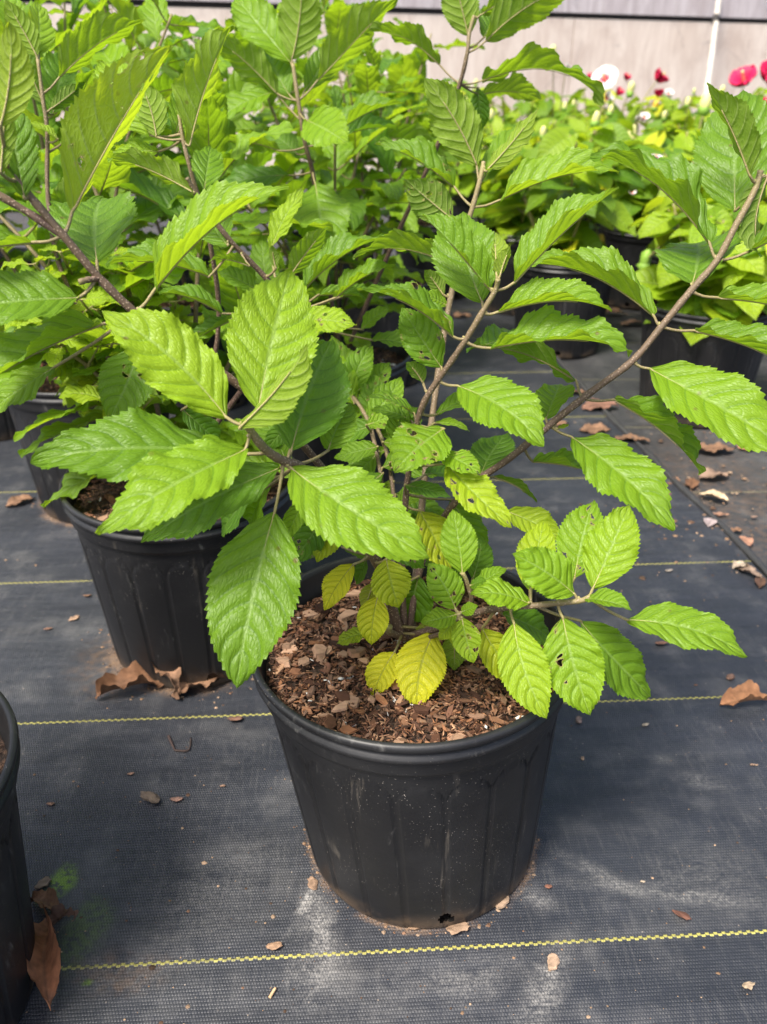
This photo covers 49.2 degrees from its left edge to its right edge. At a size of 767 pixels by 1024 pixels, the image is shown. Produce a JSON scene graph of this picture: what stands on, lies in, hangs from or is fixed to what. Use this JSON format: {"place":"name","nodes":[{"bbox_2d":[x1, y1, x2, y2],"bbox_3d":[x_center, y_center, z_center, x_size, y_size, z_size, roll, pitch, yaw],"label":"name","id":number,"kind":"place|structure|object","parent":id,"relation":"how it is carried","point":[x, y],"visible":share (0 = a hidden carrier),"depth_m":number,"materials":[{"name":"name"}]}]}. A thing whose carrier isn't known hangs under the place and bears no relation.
{"place":"outdoors","nodes":[
{"label":"outdoors","id":0,"kind":"place"},
{"bbox_2d":[41,170,766,578],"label":"ground","id":1,"kind":"structure","parent":0,"point":[601,362],"depth_m":1.61,"materials":[{"name":"fabric"}]},
{"bbox_2d":[0,189,766,1023],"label":"ground cloth","id":2,"kind":"object","parent":1,"relation":"on","point":[618,821],"visible":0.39,"depth_m":0.81,"materials":[{"name":"black fabric"}]},
{"bbox_2d":[0,691,34,1023],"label":"potted shrub","id":3,"kind":"object","parent":2,"relation":"on","point":[17,936],"visible":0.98,"depth_m":0.61,"materials":[{"name":"plastic"}]},
{"bbox_2d":[6,494,35,506],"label":"dead leaf","id":4,"kind":"object","parent":2,"relation":"on","point":[14,500],"visible":1,"depth_m":1.42,"materials":[{"name":"brown plant"}]},
{"bbox_2d":[0,19,57,441],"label":"potted shrub","id":5,"kind":"object","parent":2,"relation":"on","point":[7,429],"visible":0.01,"depth_m":1.64,"materials":[{"name":"green plant"}]},
{"bbox_2d":[0,107,81,268],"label":"potted shrub","id":6,"kind":"object","parent":2,"relation":"on","point":[16,225],"visible":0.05,"depth_m":2.16,"materials":[{"name":"green plant"}]},
{"bbox_2d":[34,876,50,889],"bbox_3d":[-0.307,0.334,0.755,0.013,0.004,0.014,0,28,0],"label":"bark chip","id":7,"kind":"object","parent":2,"relation":"on","point":[44,881],"visible":1,"depth_m":0.75,"materials":[{"name":"grey wood"}]},
{"bbox_2d":[26,903,60,1010],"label":"dead leaf","id":8,"kind":"object","parent":2,"relation":"on","point":[43,966],"visible":0.94,"depth_m":0.66,"materials":[{"name":"brown plant"}]},
{"bbox_2d":[30,887,58,909],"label":"dead leaf","id":9,"kind":"object","parent":2,"relation":"on","point":[48,898],"visible":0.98,"depth_m":0.73,"materials":[{"name":"brown plant"}]},
{"bbox_2d":[49,903,78,925],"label":"dead leaf","id":10,"kind":"object","parent":2,"relation":"on","point":[59,911],"visible":0.88,"depth_m":0.71,"materials":[{"name":"brown plant"}]},
{"bbox_2d":[68,615,78,620],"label":"bark chip","id":11,"kind":"object","parent":2,"relation":"on","point":[74,617],"visible":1,"depth_m":1.12,"materials":[{"name":"brown wood"}]},
{"bbox_2d":[0,0,229,523],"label":"potted shrub","id":12,"kind":"object","parent":2,"relation":"on","point":[153,13],"visible":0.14,"depth_m":1.20,"materials":[{"name":"green plant"}]},
{"bbox_2d":[0,244,214,418],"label":"leaves","id":13,"kind":"object","parent":12,"relation":"in","point":[81,389],"visible":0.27,"depth_m":0.89,"materials":[{"name":"green plant"}]},
{"bbox_2d":[95,660,163,699],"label":"dead leaf","id":14,"kind":"object","parent":2,"relation":"on","point":[134,673],"visible":1,"depth_m":0.98,"materials":[{"name":"brown plant"}]},
{"bbox_2d":[140,791,159,802],"bbox_3d":[-0.234,0.286,0.840,0.025,0.010,0.014,17,32,29],"label":"bark chip","id":15,"kind":"object","parent":2,"relation":"on","point":[151,797],"visible":1,"depth_m":0.84,"materials":[{"name":"wood"}]},
{"bbox_2d":[49,35,256,278],"bbox_3d":[-0.578,-0.823,2.177,0.491,0.721,0.551,0,28,0],"label":"potted shrub","id":16,"kind":"object","parent":2,"relation":"on","point":[204,258],"visible":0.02,"depth_m":2.08,"materials":[{"name":"green plant"}]},
{"bbox_2d":[152,663,180,698],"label":"dead leaf","id":17,"kind":"object","parent":2,"relation":"on","point":[173,676],"visible":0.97,"depth_m":0.97,"materials":[{"name":"brown plant"}]},
{"bbox_2d":[167,735,174,750],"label":"twig","id":18,"kind":"object","parent":2,"relation":"on","point":[170,741],"visible":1,"depth_m":0.91,"materials":[{"name":"brown wood"}]},
{"bbox_2d":[170,797,182,800],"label":"bark chip","id":19,"kind":"object","parent":2,"relation":"on","point":[176,798],"visible":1,"depth_m":0.84,"materials":[{"name":"brown wood"}]},
{"bbox_2d":[42,0,313,408],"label":"potted shrub","id":20,"kind":"object","parent":2,"relation":"on","point":[170,70],"visible":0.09,"depth_m":1.57,"materials":[{"name":"green plant"}]},
{"bbox_2d":[175,737,190,751],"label":"twig","id":21,"kind":"object","parent":2,"relation":"on","point":[177,750],"visible":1,"depth_m":0.90,"materials":[{"name":"brown wood"}]},
{"bbox_2d":[170,673,231,696],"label":"dead leaf","id":22,"kind":"object","parent":2,"relation":"on","point":[185,686],"visible":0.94,"depth_m":0.98,"materials":[{"name":"brown plant"}]},
{"bbox_2d":[0,0,419,688],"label":"potted shrub","id":23,"kind":"object","parent":2,"relation":"on","point":[152,596],"visible":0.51,"depth_m":0.87,"materials":[{"name":"green plant"}]},
{"bbox_2d":[227,716,241,720],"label":"bark chip","id":24,"kind":"object","parent":2,"relation":"on","point":[235,718],"visible":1,"depth_m":0.94,"materials":[{"name":"brown wood"}]},
{"bbox_2d":[268,987,276,998],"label":"twig","id":25,"kind":"object","parent":2,"relation":"on","point":[272,993],"visible":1,"depth_m":0.66,"materials":[{"name":"beige wood"}]},
{"bbox_2d":[266,941,282,949],"bbox_3d":[-0.091,0.362,0.700,0.014,0.006,0.009,-12,30,-21],"label":"bark chip","id":26,"kind":"object","parent":2,"relation":"on","point":[275,945],"visible":1,"depth_m":0.70,"materials":[{"name":"beige wood"}]},
{"bbox_2d":[307,876,317,889],"bbox_3d":[-0.064,0.334,0.755,0.010,0.004,0.014,0,28,0],"label":"bark chip","id":27,"kind":"object","parent":2,"relation":"on","point":[312,882],"visible":1,"depth_m":0.75,"materials":[{"name":"beige wood"}]},
{"bbox_2d":[229,22,428,298],"bbox_3d":[-0.165,-0.904,2.289,0.531,0.759,0.533,-14,31,-24],"label":"potted shrub","id":28,"kind":"object","parent":2,"relation":"on","point":[309,115],"visible":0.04,"depth_m":2.21,"materials":[{"name":"green plant"}]},
{"bbox_2d":[139,0,604,482],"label":"potted shrub","id":29,"kind":"object","parent":2,"relation":"on","point":[266,44],"visible":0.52,"depth_m":1.03,"materials":[{"name":"green plant"}]},
{"bbox_2d":[271,0,484,387],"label":"potted shrub","id":30,"kind":"object","parent":2,"relation":"on","point":[411,71],"visible":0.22,"depth_m":1.73,"materials":[{"name":"green plant"}]},
{"bbox_2d":[0,21,766,928],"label":"potted shrub","id":31,"kind":"object","parent":2,"relation":"on","point":[420,667],"visible":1,"depth_m":0.61,"materials":[{"name":"green plant"}]},
{"bbox_2d":[4,411,766,1023],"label":"soil crumbs","id":32,"kind":"object","parent":2,"relation":"on","point":[152,967],"visible":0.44,"depth_m":0.80,"materials":[{"name":"brown soil"}]},
{"bbox_2d":[375,78,493,300],"bbox_3d":[0.117,-0.994,2.595,0.454,0.632,0.410,-7,29,-12],"label":"potted shrub","id":33,"kind":"object","parent":2,"relation":"on","point":[408,259],"visible":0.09,"depth_m":2.58,"materials":[{"name":"green plant"}]},
{"bbox_2d":[380,71,497,178],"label":"flowering plant","id":34,"kind":"object","parent":2,"relation":"on","point":[495,111],"depth_m":4.05,"materials":[{"name":"green plant"}]},
{"bbox_2d":[446,922,468,934],"bbox_3d":[0.063,0.354,0.714,0.021,0.007,0.013,-9,29,-17],"label":"bark chip","id":35,"kind":"object","parent":2,"relation":"on","point":[456,928],"visible":1,"depth_m":0.71,"materials":[{"name":"beige wood"}]},
{"bbox_2d":[451,312,472,316],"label":"dead leaf","id":36,"kind":"object","parent":2,"relation":"on","point":[457,314],"visible":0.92,"depth_m":2.48,"materials":[{"name":"brown plant"}]},
{"bbox_2d":[419,115,511,222],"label":"flowering plant","id":37,"kind":"object","parent":2,"relation":"on","point":[465,185],"visible":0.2,"depth_m":3.14,"materials":[{"name":"green plant"}]},
{"bbox_2d":[495,895,509,908],"bbox_3d":[0.104,0.342,0.738,0.015,0.006,0.016,0,28,0],"label":"bark chip","id":38,"kind":"object","parent":2,"relation":"on","point":[502,903],"visible":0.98,"depth_m":0.73,"materials":[{"name":"beige wood"}]},
{"bbox_2d":[472,126,573,315],"bbox_3d":[0.434,-0.845,2.450,0.398,0.504,0.412,24,36,38],"label":"flowering plant","id":39,"kind":"object","parent":2,"relation":"on","point":[505,226],"visible":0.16,"depth_m":2.42,"materials":[{"name":"green plant"}]},
{"bbox_2d":[460,102,586,222],"bbox_3d":[0.450,-1.119,2.919,0.442,0.550,0.407,10,29,18],"label":"flowering plant","id":40,"kind":"object","parent":2,"relation":"on","point":[576,125],"visible":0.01,"depth_m":2.82,"materials":[{"name":"green plant"}]},
{"bbox_2d":[547,953,559,970],"bbox_3d":[0.140,0.370,0.689,0.011,0.003,0.015,0,28,0],"label":"bark chip","id":41,"kind":"object","parent":2,"relation":"on","point":[553,960],"visible":1,"depth_m":0.69,"materials":[{"name":"beige wood"}]},
{"bbox_2d":[556,420,566,426],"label":"dead leaf","id":42,"kind":"object","parent":2,"relation":"on","point":[561,422],"visible":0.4,"depth_m":1.73,"materials":[{"name":"brown plant"}]},
{"bbox_2d":[576,716,581,723],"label":"bark chip","id":43,"kind":"object","parent":2,"relation":"on","point":[578,719],"visible":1,"depth_m":0.94,"materials":[{"name":"grey wood"}]},
{"bbox_2d":[579,422,610,433],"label":"dead leaf","id":44,"kind":"object","parent":2,"relation":"on","point":[593,428],"visible":1,"depth_m":1.70,"materials":[{"name":"brown plant"}]},
{"bbox_2d":[582,398,618,409],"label":"dead leaf","id":45,"kind":"object","parent":2,"relation":"on","point":[588,405],"visible":0.86,"depth_m":1.81,"materials":[{"name":"brown plant"}]},
{"bbox_2d":[655,641,667,643],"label":"bark chip","id":46,"kind":"object","parent":2,"relation":"on","point":[660,642],"visible":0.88,"depth_m":1.06,"materials":[{"name":"brown wood"}]},
{"bbox_2d":[672,910,690,919],"bbox_3d":[0.258,0.349,0.726,0.014,0.005,0.012,0,28,0],"label":"bark chip","id":47,"kind":"object","parent":2,"relation":"on","point":[684,915],"visible":1,"depth_m":0.72,"materials":[{"name":"brown wood"}]},
{"bbox_2d":[703,518,716,526],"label":"dead leaf","id":48,"kind":"object","parent":2,"relation":"on","point":[709,521],"visible":1,"depth_m":1.35,"materials":[{"name":"grey plant"}]},
{"bbox_2d":[726,673,734,679],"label":"bark chip","id":49,"kind":"object","parent":2,"relation":"on","point":[731,676],"visible":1,"depth_m":1.01,"materials":[{"name":"brown wood"}]},
{"bbox_2d":[732,560,747,568],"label":"dead leaf","id":50,"kind":"object","parent":2,"relation":"on","point":[739,563],"visible":1,"depth_m":1.23,"materials":[{"name":"beige plant"}]},
{"bbox_2d":[720,680,766,705],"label":"dead leaf","id":51,"kind":"object","parent":2,"relation":"on","point":[748,690],"visible":1,"depth_m":0.96,"materials":[{"name":"brown plant"}]},
{"bbox_2d":[742,981,754,989],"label":"bark chip","id":52,"kind":"object","parent":2,"relation":"on","point":[748,985],"visible":1,"depth_m":0.67,"materials":[{"name":"beige wood"}]},
{"bbox_2d":[736,566,761,578],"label":"dead leaf","id":53,"kind":"object","parent":2,"relation":"on","point":[751,569],"visible":1,"depth_m":1.22,"materials":[{"name":"brown plant"}]},
{"bbox_2d":[754,577,765,588],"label":"dead leaf","id":54,"kind":"object","parent":2,"relation":"on","point":[760,582],"visible":1,"depth_m":1.19,"materials":[{"name":"brown plant"}]},
{"bbox_2d":[20,0,766,186],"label":"wooden wall","id":55,"kind":"structure","parent":1,"relation":"on","point":[640,42],"depth_m":6.44,"materials":[{"name":"grey"}]},
{"bbox_2d":[460,88,548,148],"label":"flowering plant","id":56,"kind":"object","parent":1,"relation":"on","point":[509,117],"visible":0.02,"depth_m":3.57,"materials":[{"name":"green plant"}]},
{"bbox_2d":[527,45,612,124],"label":"flowering plant","id":57,"kind":"object","parent":1,"relation":"on","point":[555,107],"visible":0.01,"depth_m":4.04,"materials":[{"name":"green plant"}]},
{"bbox_2d":[477,111,664,358],"bbox_3d":[0.445,-0.688,2.094,0.438,0.560,0.404,0,28,0],"label":"potted plant","id":58,"kind":"object","parent":1,"relation":"on","point":[609,211],"visible":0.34,"depth_m":2.02,"materials":[{"name":"green plant"}]},
{"bbox_2d":[546,87,649,234],"bbox_3d":[0.764,-1.331,3.279,0.398,0.589,0.482,0,28,0],"label":"flowering plant","id":59,"kind":"object","parent":1,"relation":"on","point":[609,96],"visible":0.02,"depth_m":3.21,"materials":[{"name":"green plant"}]},
{"bbox_2d":[561,65,669,133],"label":"flowering plant","id":60,"kind":"object","parent":1,"relation":"on","point":[606,76],"visible":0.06,"depth_m":3.50,"materials":[{"name":"green plant"}]},
{"bbox_2d":[606,307,627,314],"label":"dead leaf","id":61,"kind":"object","parent":1,"relation":"on","point":[616,310],"visible":0.72,"depth_m":2.51,"materials":[{"name":"brown plant"}]},
{"bbox_2d":[620,319,641,324],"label":"dead leaf","id":62,"kind":"object","parent":1,"relation":"on","point":[629,321],"visible":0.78,"depth_m":2.41,"materials":[{"name":"brown plant"}]},
{"bbox_2d":[583,129,696,309],"bbox_3d":[0.789,-0.880,2.526,0.372,0.495,0.434,0,28,0],"label":"flowering plant","id":63,"kind":"object","parent":1,"relation":"on","point":[630,247],"visible":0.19,"depth_m":2.46,"materials":[{"name":"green plant"}]},
{"bbox_2d":[585,104,700,233],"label":"flowering plant","id":64,"kind":"object","parent":1,"relation":"on","point":[662,141],"visible":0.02,"depth_m":2.77,"materials":[{"name":"green plant"}]},
{"bbox_2d":[555,351,766,575],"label":"cloth hem","id":65,"kind":"object","parent":1,"relation":"on","point":[746,550],"visible":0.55,"depth_m":1.45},
{"bbox_2d":[614,433,649,441],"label":"dead leaf","id":66,"kind":"object","parent":65,"relation":"on","point":[628,436],"visible":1,"depth_m":1.66,"materials":[{"name":"brown plant"}]},
{"bbox_2d":[624,73,700,135],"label":"flowering plant","id":67,"kind":"object","parent":1,"relation":"on","point":[669,105],"visible":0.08,"depth_m":4.12,"materials":[{"name":"green plant"}]},
{"bbox_2d":[638,93,710,140],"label":"flowering plant","id":68,"kind":"object","parent":1,"relation":"on","point":[682,119],"visible":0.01,"depth_m":3.19,"materials":[{"name":"green plant"}]},
{"bbox_2d":[685,478,698,488],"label":"dead leaf","id":69,"kind":"object","parent":1,"relation":"on","point":[691,483],"visible":1,"depth_m":1.48,"materials":[{"name":"brown plant"}]},
{"bbox_2d":[627,196,766,427],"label":"potted shrub","id":70,"kind":"object","parent":1,"relation":"on","point":[665,223],"visible":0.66,"depth_m":1.62,"materials":[{"name":"green plant"}]},
{"bbox_2d":[627,153,766,265],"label":"flowering plant","id":71,"kind":"object","parent":1,"relation":"on","point":[652,246],"visible":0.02,"depth_m":2.11,"materials":[{"name":"green plant"}]},
{"bbox_2d":[703,0,720,94],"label":"leaning pole","id":72,"kind":"object","parent":1,"relation":"on","point":[715,24],"visible":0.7,"depth_m":6.33,"materials":[{"name":"white metal"}]},
{"bbox_2d":[697,489,728,502],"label":"dead leaf","id":73,"kind":"object","parent":1,"relation":"on","point":[716,494],"visible":1,"depth_m":1.43,"materials":[{"name":"beige plant"}]},
{"bbox_2d":[699,467,729,478],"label":"dead leaf","id":74,"kind":"object","parent":1,"relation":"on","point":[709,473],"visible":0.97,"depth_m":1.51,"materials":[{"name":"brown plant"}]},
{"bbox_2d":[700,442,735,452],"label":"dead leaf","id":75,"kind":"object","parent":1,"relation":"on","point":[715,447],"visible":0.8,"depth_m":1.61,"materials":[{"name":"brown plant"}]},
{"bbox_2d":[714,512,728,515],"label":"dead leaf","id":76,"kind":"object","parent":1,"relation":"on","point":[719,513],"visible":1,"depth_m":1.38,"materials":[{"name":"brown plant"}]},
{"bbox_2d":[694,64,766,122],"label":"flowering plant","id":77,"kind":"object","parent":1,"relation":"on","point":[742,76],"visible":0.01,"depth_m":3.39,"materials":[{"name":"pink plant"}]},
{"bbox_2d":[731,527,741,531],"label":"dead leaf","id":78,"kind":"object","parent":1,"relation":"on","point":[736,529],"visible":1,"depth_m":1.33,"materials":[{"name":"brown plant"}]},
{"bbox_2d":[739,536,752,545],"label":"dead leaf","id":79,"kind":"object","parent":1,"relation":"on","point":[748,541],"visible":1,"depth_m":1.30,"materials":[{"name":"brown plant"}]},
{"bbox_2d":[752,87,766,97],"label":"flowering plant","id":80,"kind":"object","parent":1,"relation":"on","point":[758,90],"visible":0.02,"depth_m":4.12,"materials":[{"name":"green plant"}]},
{"bbox_2d":[760,60,766,83],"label":"flowering plant","id":81,"kind":"object","parent":1,"relation":"on","point":[763,70],"visible":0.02,"depth_m":3.26,"materials":[{"name":"pink plant"}]}
]}

